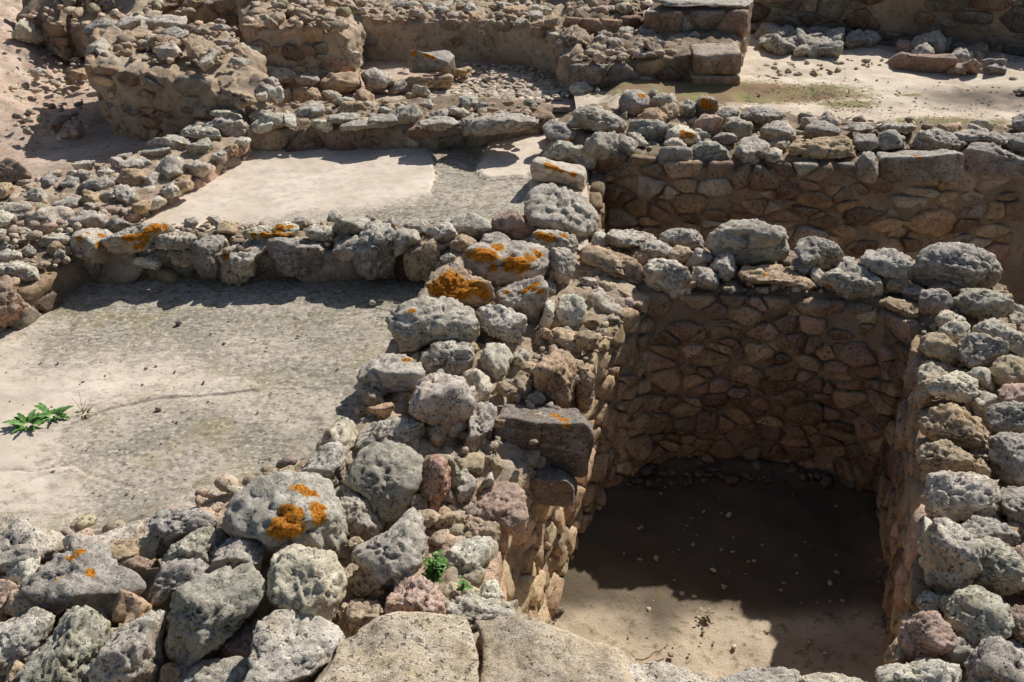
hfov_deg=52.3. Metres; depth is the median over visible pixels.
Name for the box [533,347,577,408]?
stone
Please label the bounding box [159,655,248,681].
stone
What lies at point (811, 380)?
stone wall
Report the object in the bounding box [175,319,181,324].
pebble
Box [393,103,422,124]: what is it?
stone
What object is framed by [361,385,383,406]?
stone
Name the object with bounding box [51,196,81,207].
stone
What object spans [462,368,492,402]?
stone
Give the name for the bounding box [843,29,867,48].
stone
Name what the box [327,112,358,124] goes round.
stone
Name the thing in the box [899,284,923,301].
stone
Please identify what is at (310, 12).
rubble chips
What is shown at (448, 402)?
stone
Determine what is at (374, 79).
stone
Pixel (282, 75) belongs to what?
stone
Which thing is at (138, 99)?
stone wall
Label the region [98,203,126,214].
stone
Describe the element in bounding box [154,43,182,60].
stone
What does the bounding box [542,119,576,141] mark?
stone
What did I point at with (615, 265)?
stone
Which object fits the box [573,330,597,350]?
stone
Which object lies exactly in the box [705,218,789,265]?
stone
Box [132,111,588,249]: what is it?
plaster floor
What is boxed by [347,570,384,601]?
stone
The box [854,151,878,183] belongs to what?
stone
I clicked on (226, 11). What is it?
stone wall
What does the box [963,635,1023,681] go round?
stone
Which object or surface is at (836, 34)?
stone
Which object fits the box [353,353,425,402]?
stone
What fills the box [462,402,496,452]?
stone
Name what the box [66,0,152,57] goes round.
stone wall
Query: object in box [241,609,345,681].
stone
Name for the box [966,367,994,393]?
stone
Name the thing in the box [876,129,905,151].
stone
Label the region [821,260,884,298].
stone
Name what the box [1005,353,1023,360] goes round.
stone
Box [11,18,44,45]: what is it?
stone
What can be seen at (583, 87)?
stone
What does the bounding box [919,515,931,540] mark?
stone
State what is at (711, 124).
stone
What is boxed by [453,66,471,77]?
stone
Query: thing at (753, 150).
stone
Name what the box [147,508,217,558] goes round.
stone
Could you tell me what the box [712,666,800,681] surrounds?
stone
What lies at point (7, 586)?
stone
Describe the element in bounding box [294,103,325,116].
stone
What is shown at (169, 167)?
stone
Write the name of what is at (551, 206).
stone
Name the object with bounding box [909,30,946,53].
stone
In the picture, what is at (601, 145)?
stone
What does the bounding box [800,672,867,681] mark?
stone
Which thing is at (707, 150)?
stone
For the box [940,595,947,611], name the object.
stone
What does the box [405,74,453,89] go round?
stone
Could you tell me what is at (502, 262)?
stone
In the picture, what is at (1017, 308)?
stone
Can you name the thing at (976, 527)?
stone
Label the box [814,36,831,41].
stone
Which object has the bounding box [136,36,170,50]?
stone
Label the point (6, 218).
stone
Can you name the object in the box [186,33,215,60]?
stone
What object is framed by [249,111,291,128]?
stone
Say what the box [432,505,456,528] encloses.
stone
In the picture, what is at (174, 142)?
stone
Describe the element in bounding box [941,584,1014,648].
stone
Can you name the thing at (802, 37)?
stone
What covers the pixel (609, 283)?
stone
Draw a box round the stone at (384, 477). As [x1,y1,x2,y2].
[344,437,423,522]
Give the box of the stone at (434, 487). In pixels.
[417,453,451,510]
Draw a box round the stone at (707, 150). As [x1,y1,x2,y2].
[691,140,729,161]
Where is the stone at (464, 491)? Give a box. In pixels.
[455,468,476,503]
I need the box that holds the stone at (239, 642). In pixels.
[216,614,261,658]
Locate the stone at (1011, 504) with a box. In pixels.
[998,486,1023,525]
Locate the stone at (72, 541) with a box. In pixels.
[62,533,100,552]
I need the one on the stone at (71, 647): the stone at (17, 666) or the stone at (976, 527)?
the stone at (17, 666)
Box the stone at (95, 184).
[78,177,114,191]
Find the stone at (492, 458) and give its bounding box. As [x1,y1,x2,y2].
[484,450,502,475]
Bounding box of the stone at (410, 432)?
[354,417,427,449]
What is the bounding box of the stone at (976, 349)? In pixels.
[956,332,1008,368]
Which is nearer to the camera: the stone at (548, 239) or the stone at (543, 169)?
the stone at (548, 239)
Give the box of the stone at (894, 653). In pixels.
[882,644,906,664]
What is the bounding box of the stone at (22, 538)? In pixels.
[0,514,64,578]
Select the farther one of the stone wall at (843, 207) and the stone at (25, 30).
the stone at (25, 30)
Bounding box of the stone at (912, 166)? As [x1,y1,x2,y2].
[875,149,963,183]
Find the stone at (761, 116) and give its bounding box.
[740,106,783,125]
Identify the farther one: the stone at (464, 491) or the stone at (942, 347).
the stone at (942, 347)
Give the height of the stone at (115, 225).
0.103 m
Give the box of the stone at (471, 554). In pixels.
[445,535,498,572]
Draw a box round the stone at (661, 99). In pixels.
[649,92,678,106]
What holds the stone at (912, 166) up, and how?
on the stone wall at (843, 207)
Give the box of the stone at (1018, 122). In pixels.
[1012,113,1023,130]
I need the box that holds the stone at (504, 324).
[476,304,526,344]
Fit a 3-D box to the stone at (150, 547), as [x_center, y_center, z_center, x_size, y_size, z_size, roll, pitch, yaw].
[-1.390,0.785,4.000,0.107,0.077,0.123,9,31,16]
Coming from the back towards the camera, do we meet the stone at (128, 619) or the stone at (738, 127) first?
the stone at (738, 127)
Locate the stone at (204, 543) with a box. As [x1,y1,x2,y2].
[162,526,229,563]
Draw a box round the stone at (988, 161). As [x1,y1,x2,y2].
[963,142,1023,180]
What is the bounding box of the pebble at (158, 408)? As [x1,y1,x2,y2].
[155,405,161,410]
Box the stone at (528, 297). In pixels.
[496,275,548,323]
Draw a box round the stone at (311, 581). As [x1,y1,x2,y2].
[265,543,346,621]
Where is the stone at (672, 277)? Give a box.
[643,258,692,298]
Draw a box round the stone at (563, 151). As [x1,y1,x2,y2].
[539,140,595,170]
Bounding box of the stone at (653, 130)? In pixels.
[626,119,669,143]
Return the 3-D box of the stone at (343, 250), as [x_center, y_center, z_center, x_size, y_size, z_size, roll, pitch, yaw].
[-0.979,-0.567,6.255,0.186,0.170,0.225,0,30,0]
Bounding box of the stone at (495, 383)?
[493,380,500,393]
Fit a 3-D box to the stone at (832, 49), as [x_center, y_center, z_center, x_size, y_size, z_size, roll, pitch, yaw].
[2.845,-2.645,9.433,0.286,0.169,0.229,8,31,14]
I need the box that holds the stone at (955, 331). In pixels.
[938,320,970,343]
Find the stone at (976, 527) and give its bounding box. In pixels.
[961,515,1020,546]
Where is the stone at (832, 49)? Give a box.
[813,40,843,57]
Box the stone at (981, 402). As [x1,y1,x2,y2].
[969,390,996,416]
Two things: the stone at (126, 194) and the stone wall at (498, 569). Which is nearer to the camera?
the stone wall at (498, 569)
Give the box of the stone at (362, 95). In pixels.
[353,89,374,101]
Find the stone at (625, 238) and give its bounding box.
[605,229,656,247]
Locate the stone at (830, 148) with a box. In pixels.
[787,135,855,159]
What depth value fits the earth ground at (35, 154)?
8.31 m
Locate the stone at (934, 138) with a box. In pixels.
[912,127,967,150]
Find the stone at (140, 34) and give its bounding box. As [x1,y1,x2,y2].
[126,29,148,42]
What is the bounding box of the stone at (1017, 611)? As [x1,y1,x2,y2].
[1010,604,1023,645]
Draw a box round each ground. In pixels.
[0,0,148,180]
[353,0,575,111]
[574,0,1023,126]
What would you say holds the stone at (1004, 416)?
on the stone wall at (901, 504)
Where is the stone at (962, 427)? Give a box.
[917,402,989,453]
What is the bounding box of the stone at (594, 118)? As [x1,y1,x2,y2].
[572,106,626,132]
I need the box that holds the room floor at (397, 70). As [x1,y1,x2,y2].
[275,59,575,107]
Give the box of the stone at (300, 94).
[291,86,321,102]
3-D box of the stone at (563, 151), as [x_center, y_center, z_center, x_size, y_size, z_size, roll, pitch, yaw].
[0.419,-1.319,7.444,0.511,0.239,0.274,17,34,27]
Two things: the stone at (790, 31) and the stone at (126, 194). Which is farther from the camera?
the stone at (790, 31)
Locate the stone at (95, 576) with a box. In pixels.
[18,542,145,627]
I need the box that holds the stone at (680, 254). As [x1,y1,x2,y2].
[668,245,692,262]
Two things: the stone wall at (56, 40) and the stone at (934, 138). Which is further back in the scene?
the stone wall at (56, 40)
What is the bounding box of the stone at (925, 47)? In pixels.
[910,42,934,53]
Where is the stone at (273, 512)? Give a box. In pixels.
[219,469,349,557]
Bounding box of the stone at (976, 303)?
[953,288,1013,318]
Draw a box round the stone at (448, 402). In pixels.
[408,372,477,438]
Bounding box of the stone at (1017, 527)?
[1006,520,1023,537]
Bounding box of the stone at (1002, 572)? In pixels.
[973,534,1023,596]
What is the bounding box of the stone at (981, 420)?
[973,416,991,435]
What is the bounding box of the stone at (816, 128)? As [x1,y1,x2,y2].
[804,120,840,139]
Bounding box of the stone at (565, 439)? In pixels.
[494,403,593,477]
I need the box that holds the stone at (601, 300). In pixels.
[587,287,622,316]
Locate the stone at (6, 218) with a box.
[0,209,13,226]
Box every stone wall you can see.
[0,120,252,235]
[0,225,480,332]
[0,460,521,681]
[16,0,71,60]
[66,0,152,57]
[84,25,273,140]
[152,0,242,41]
[237,0,366,88]
[247,94,555,151]
[334,243,655,623]
[356,0,593,87]
[511,161,606,242]
[546,97,1023,305]
[565,0,644,36]
[569,29,741,88]
[605,243,1003,491]
[643,0,753,65]
[750,0,1023,56]
[876,285,1023,681]
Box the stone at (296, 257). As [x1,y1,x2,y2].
[266,236,330,277]
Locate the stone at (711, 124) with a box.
[693,113,722,136]
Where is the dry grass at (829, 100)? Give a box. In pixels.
[549,80,1004,126]
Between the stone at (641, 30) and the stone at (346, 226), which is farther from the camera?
the stone at (641, 30)
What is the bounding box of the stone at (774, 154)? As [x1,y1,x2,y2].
[764,147,782,162]
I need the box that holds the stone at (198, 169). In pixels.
[183,160,211,177]
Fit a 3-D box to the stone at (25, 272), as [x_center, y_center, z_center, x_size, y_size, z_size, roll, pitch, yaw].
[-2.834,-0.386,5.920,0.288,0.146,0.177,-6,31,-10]
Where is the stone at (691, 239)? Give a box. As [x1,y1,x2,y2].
[659,227,704,249]
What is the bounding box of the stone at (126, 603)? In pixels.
[112,588,151,623]
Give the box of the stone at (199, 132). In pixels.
[180,125,221,140]
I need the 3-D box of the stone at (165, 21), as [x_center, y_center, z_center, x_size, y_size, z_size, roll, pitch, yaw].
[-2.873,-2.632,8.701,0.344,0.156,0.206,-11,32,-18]
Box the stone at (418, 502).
[410,493,428,510]
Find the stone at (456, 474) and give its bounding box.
[447,458,461,489]
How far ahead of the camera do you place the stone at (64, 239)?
6.19 m
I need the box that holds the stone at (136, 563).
[118,555,152,571]
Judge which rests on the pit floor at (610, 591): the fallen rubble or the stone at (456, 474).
the fallen rubble
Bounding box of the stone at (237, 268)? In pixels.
[217,238,270,286]
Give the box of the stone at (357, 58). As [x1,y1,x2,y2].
[353,50,362,68]
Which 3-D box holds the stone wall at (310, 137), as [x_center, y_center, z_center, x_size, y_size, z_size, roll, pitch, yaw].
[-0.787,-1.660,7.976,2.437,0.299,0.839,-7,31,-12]
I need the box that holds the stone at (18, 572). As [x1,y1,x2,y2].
[2,556,40,584]
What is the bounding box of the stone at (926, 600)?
[916,590,940,611]
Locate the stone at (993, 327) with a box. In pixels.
[972,317,1023,356]
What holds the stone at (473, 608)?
on the stone wall at (498, 569)
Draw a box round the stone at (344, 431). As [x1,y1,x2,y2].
[315,417,358,451]
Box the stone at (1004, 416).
[983,400,1023,433]
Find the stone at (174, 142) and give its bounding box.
[146,134,190,149]
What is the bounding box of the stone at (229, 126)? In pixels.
[201,116,249,136]
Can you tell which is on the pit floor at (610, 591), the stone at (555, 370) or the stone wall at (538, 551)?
the stone wall at (538, 551)
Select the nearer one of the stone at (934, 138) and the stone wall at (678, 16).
the stone at (934, 138)
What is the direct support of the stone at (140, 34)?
on the stone wall at (138, 99)
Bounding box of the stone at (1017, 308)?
[1008,303,1023,323]
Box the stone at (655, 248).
[640,240,671,257]
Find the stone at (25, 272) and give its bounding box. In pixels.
[0,260,39,281]
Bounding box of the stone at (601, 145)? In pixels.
[583,131,620,159]
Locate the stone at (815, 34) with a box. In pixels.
[806,32,823,36]
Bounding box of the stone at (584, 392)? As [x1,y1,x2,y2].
[574,367,594,413]
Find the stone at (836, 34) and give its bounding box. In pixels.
[824,27,844,47]
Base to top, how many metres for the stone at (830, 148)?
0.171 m
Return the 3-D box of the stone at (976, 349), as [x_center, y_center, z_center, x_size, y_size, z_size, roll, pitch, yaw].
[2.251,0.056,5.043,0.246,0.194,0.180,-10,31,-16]
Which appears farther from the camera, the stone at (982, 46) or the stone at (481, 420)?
the stone at (982, 46)
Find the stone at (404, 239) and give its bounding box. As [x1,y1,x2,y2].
[392,227,421,256]
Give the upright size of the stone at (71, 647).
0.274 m
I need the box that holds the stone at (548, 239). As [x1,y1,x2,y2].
[531,229,577,252]
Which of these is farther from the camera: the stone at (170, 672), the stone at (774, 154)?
the stone at (774, 154)
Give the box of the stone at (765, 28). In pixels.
[754,22,784,39]
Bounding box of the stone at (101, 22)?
[82,17,116,39]
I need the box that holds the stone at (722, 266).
[709,252,736,281]
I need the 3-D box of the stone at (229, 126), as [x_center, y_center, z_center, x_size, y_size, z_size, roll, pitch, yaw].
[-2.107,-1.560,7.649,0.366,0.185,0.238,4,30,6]
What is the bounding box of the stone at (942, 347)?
[919,331,958,365]
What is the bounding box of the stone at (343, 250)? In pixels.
[332,234,358,261]
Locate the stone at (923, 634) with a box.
[897,610,957,662]
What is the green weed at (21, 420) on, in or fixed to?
on the plaster floor at (304, 380)
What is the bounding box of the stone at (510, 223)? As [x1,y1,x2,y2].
[491,209,530,238]
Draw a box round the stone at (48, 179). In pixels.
[39,173,60,187]
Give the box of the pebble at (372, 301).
[369,299,375,304]
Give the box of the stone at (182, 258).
[166,248,192,267]
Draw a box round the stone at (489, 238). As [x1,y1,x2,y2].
[480,232,510,243]
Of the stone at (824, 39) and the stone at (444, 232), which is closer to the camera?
the stone at (444, 232)
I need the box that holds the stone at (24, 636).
[0,606,54,676]
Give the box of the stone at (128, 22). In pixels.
[115,16,140,29]
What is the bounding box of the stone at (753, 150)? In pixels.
[733,135,769,165]
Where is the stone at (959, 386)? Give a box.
[926,370,979,403]
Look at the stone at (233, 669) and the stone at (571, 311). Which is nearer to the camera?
the stone at (233, 669)
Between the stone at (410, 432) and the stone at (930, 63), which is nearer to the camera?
the stone at (410, 432)
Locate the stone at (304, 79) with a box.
[294,73,319,84]
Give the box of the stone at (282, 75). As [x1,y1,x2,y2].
[265,65,296,84]
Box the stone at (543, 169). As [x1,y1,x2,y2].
[530,157,586,189]
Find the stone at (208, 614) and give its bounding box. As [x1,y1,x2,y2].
[164,561,266,667]
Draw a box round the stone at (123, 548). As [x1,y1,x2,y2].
[108,537,139,562]
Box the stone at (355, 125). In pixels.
[339,120,376,130]
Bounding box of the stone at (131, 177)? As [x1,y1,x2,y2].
[116,168,146,186]
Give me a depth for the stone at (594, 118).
7.50 m
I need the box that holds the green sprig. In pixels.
[456,575,472,590]
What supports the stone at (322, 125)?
on the stone wall at (310, 137)
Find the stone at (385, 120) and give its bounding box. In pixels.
[367,113,398,128]
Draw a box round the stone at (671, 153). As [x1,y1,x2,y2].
[656,145,693,172]
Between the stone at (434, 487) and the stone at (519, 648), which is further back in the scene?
the stone at (434, 487)
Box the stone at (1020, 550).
[1016,543,1023,594]
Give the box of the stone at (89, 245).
[70,228,112,263]
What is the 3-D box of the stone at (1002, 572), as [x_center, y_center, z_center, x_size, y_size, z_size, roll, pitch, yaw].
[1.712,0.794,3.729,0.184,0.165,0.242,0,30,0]
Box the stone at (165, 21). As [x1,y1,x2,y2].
[145,14,187,29]
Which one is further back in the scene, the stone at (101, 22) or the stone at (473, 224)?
the stone at (101, 22)
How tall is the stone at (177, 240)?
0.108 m
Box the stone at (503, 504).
[473,481,528,536]
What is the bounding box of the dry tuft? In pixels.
[697,607,716,620]
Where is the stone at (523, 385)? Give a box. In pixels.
[510,375,533,404]
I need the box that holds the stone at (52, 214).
[26,205,73,232]
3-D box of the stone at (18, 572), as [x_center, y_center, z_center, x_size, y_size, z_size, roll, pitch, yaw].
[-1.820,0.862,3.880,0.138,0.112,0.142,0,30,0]
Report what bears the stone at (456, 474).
on the stone wall at (538, 551)
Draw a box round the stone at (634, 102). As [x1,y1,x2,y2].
[619,89,649,116]
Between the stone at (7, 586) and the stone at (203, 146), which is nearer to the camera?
the stone at (7, 586)
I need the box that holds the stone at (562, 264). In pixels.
[547,247,575,285]
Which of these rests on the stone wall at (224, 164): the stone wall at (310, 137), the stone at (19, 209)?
the stone at (19, 209)
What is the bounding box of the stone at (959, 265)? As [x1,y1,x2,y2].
[911,242,1002,289]
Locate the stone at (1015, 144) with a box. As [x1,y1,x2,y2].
[1001,132,1023,154]
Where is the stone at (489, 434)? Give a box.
[485,424,494,440]
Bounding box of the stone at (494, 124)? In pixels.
[459,112,538,136]
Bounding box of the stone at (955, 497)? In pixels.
[923,470,1000,522]
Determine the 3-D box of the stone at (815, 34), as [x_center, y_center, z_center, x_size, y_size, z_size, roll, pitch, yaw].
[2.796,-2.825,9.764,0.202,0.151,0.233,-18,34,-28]
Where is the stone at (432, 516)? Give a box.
[417,509,441,527]
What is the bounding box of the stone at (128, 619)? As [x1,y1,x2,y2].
[123,613,144,623]
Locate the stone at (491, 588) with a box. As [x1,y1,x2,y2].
[479,579,503,600]
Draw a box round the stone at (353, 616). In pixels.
[335,598,384,638]
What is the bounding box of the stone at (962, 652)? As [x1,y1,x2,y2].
[941,637,973,664]
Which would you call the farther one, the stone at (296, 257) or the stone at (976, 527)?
the stone at (296, 257)
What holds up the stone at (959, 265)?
on the stone wall at (811, 380)
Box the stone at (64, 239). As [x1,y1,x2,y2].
[38,232,70,247]
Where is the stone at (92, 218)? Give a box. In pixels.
[68,209,109,230]
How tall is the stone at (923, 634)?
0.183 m
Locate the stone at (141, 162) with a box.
[115,156,151,169]
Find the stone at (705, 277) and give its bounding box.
[691,266,718,289]
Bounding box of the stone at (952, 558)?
[917,517,986,595]
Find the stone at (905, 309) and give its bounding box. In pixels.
[878,296,919,318]
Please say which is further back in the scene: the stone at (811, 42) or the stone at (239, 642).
the stone at (811, 42)
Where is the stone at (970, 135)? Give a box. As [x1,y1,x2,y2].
[954,129,1008,144]
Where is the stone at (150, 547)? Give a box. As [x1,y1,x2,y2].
[134,536,161,559]
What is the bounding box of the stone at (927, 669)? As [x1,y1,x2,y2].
[874,657,963,681]
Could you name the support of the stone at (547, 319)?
on the stone wall at (538, 551)
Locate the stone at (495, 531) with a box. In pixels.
[460,514,507,544]
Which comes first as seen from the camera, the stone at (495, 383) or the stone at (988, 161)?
the stone at (495, 383)
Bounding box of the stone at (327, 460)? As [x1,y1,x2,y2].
[300,441,347,487]
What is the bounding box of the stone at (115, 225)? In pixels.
[107,217,131,232]
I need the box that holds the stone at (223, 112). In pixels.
[209,108,248,121]
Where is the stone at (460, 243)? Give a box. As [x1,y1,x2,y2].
[449,234,476,252]
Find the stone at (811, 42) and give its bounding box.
[806,37,821,58]
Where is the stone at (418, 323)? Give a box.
[385,294,479,352]
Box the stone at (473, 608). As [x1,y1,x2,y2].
[444,592,516,628]
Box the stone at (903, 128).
[874,121,916,133]
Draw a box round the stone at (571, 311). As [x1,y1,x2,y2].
[556,294,587,329]
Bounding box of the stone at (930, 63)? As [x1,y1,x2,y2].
[887,52,957,72]
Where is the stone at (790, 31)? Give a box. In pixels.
[782,25,796,37]
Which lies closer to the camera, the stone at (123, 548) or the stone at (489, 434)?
the stone at (123, 548)
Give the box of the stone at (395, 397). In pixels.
[384,391,411,402]
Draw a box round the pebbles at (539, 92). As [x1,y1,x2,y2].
[421,62,570,101]
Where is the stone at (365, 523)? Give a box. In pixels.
[335,484,384,541]
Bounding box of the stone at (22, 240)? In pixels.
[7,227,35,246]
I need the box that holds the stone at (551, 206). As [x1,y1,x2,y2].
[523,183,598,240]
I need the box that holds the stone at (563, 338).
[547,327,581,357]
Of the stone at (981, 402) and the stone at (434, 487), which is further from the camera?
the stone at (981, 402)
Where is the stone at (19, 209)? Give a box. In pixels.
[0,201,34,220]
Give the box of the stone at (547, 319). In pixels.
[538,300,554,329]
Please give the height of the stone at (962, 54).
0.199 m
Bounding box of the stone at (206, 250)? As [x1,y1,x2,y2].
[190,234,229,280]
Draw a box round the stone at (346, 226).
[332,216,369,236]
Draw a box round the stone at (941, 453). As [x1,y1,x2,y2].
[915,437,975,472]
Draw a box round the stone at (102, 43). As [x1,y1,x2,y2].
[85,38,110,56]
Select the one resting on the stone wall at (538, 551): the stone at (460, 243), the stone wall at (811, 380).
the stone at (460, 243)
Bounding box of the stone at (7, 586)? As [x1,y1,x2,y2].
[0,579,19,621]
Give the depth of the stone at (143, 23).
8.74 m
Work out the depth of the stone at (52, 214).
6.40 m
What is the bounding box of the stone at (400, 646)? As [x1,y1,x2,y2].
[314,611,478,681]
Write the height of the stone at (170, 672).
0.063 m
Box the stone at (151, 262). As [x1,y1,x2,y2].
[132,254,165,269]
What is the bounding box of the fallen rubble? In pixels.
[553,458,888,628]
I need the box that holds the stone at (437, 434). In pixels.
[428,423,446,448]
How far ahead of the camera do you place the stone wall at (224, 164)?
6.95 m
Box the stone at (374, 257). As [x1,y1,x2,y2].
[352,219,396,279]
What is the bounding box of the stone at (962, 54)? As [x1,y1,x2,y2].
[951,47,972,62]
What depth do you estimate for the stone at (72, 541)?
3.98 m
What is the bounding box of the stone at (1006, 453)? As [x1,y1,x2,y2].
[988,431,1023,486]
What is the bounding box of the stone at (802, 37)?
[796,28,810,44]
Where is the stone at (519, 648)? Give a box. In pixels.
[476,614,640,681]
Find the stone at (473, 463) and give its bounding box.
[454,452,484,477]
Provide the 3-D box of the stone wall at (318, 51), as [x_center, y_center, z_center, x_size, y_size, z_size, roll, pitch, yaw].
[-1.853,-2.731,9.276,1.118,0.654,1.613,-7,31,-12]
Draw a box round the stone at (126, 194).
[112,184,139,204]
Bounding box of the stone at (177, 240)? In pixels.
[153,231,196,249]
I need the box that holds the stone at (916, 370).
[911,359,948,374]
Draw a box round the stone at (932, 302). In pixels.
[918,288,955,317]
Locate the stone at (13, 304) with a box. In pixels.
[0,275,31,328]
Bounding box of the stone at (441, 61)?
[406,50,455,74]
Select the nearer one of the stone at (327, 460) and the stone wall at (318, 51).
the stone at (327, 460)
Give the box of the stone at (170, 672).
[159,662,182,681]
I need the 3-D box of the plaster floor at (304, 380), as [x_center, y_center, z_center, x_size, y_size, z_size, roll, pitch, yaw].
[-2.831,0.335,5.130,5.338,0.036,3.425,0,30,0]
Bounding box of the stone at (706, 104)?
[695,95,718,114]
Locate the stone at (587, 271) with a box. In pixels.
[575,264,601,277]
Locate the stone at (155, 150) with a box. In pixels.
[141,145,171,156]
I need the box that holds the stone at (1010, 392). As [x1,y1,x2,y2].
[997,383,1023,401]
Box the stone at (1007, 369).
[990,355,1023,385]
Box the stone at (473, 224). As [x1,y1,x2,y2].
[450,211,492,239]
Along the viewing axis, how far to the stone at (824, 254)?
5.87 m
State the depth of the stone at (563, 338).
5.31 m
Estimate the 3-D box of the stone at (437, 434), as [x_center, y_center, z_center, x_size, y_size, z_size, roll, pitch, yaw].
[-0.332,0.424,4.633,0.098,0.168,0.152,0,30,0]
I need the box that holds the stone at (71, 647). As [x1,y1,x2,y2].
[12,604,110,681]
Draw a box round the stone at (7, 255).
[0,248,24,262]
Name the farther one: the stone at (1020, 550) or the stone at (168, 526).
the stone at (168, 526)
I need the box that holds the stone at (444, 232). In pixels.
[425,221,458,242]
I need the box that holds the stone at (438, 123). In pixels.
[419,116,458,130]
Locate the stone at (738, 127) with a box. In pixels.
[721,116,752,138]
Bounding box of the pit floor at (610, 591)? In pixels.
[549,455,888,681]
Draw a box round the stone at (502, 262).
[461,240,550,285]
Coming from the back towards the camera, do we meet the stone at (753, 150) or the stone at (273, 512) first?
the stone at (753, 150)
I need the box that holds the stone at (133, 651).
[86,609,171,681]
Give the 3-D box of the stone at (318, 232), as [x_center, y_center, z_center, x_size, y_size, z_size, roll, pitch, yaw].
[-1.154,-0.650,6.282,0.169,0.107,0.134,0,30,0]
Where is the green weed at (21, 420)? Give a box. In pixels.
[3,402,74,432]
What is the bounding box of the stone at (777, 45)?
[762,35,796,55]
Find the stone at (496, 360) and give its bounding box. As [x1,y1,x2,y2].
[480,343,512,380]
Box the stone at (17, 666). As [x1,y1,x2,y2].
[4,660,24,681]
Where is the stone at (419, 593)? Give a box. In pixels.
[384,575,446,613]
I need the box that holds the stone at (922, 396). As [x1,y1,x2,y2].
[907,375,937,410]
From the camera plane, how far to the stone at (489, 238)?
6.19 m
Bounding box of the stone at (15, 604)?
[4,589,34,616]
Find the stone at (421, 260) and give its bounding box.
[403,238,449,281]
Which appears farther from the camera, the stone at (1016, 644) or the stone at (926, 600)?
the stone at (926, 600)
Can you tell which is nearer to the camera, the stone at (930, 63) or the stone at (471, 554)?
the stone at (471, 554)
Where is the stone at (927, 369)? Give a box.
[917,362,944,380]
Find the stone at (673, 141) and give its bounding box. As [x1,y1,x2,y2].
[664,137,686,145]
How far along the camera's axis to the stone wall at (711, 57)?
8.55 m
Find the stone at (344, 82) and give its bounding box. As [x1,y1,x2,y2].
[318,71,361,93]
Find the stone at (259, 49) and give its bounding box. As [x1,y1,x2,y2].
[209,40,262,53]
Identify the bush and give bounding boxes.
[421,549,450,585]
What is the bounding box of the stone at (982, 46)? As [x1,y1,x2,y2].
[965,41,988,56]
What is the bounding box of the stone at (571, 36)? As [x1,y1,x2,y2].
[552,25,590,65]
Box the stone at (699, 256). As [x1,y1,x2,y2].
[686,248,712,266]
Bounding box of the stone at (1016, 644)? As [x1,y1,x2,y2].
[1008,638,1023,651]
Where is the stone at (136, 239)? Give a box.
[100,221,175,253]
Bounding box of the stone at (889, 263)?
[860,247,914,280]
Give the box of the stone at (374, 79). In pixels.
[360,67,395,90]
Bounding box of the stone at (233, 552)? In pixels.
[209,536,265,571]
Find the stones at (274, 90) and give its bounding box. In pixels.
[0,0,1023,631]
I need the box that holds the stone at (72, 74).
[64,67,87,84]
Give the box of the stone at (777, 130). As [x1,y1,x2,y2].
[759,120,796,141]
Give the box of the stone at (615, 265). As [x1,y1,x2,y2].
[579,245,644,284]
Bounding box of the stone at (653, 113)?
[637,106,667,122]
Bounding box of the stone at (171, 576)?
[147,557,210,608]
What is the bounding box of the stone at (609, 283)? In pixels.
[599,277,631,296]
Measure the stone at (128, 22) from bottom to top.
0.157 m
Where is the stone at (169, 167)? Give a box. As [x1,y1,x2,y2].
[155,154,186,180]
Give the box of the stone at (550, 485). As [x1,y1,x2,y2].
[528,464,577,506]
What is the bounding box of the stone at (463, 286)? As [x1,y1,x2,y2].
[425,266,494,307]
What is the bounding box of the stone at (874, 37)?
[861,30,880,46]
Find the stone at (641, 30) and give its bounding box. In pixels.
[637,25,654,34]
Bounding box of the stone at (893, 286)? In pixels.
[882,277,910,293]
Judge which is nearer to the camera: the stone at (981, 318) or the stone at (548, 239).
the stone at (981, 318)
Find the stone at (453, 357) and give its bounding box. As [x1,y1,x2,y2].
[419,340,474,374]
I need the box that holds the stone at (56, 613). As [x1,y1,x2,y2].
[49,609,63,617]
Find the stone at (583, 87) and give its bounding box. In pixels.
[569,81,593,95]
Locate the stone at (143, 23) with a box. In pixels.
[135,14,152,30]
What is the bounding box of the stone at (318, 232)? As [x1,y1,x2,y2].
[304,224,334,241]
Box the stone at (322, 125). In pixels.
[310,118,333,132]
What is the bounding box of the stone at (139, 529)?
[93,517,149,543]
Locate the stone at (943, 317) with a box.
[935,310,966,326]
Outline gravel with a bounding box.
[0,52,1021,658]
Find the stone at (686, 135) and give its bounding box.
[665,125,701,144]
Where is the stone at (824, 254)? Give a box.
[794,236,844,270]
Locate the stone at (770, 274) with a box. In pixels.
[737,264,815,289]
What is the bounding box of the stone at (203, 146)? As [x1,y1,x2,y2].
[185,137,213,154]
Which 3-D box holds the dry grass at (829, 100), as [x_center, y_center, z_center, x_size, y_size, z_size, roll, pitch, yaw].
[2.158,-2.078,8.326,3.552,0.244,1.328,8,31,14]
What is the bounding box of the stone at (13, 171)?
[0,157,31,184]
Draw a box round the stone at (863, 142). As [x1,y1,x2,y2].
[852,133,879,151]
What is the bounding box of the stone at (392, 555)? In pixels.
[351,507,427,591]
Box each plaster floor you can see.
[0,276,425,565]
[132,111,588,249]
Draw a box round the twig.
[635,645,669,660]
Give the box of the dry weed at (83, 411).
[71,393,91,419]
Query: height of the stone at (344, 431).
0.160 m
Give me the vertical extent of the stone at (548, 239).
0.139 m
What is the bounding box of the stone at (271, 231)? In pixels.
[241,221,298,239]
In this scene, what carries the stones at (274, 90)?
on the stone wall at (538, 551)
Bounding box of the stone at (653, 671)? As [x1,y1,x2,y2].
[627,661,712,681]
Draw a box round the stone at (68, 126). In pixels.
[59,120,84,138]
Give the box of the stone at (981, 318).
[978,316,996,321]

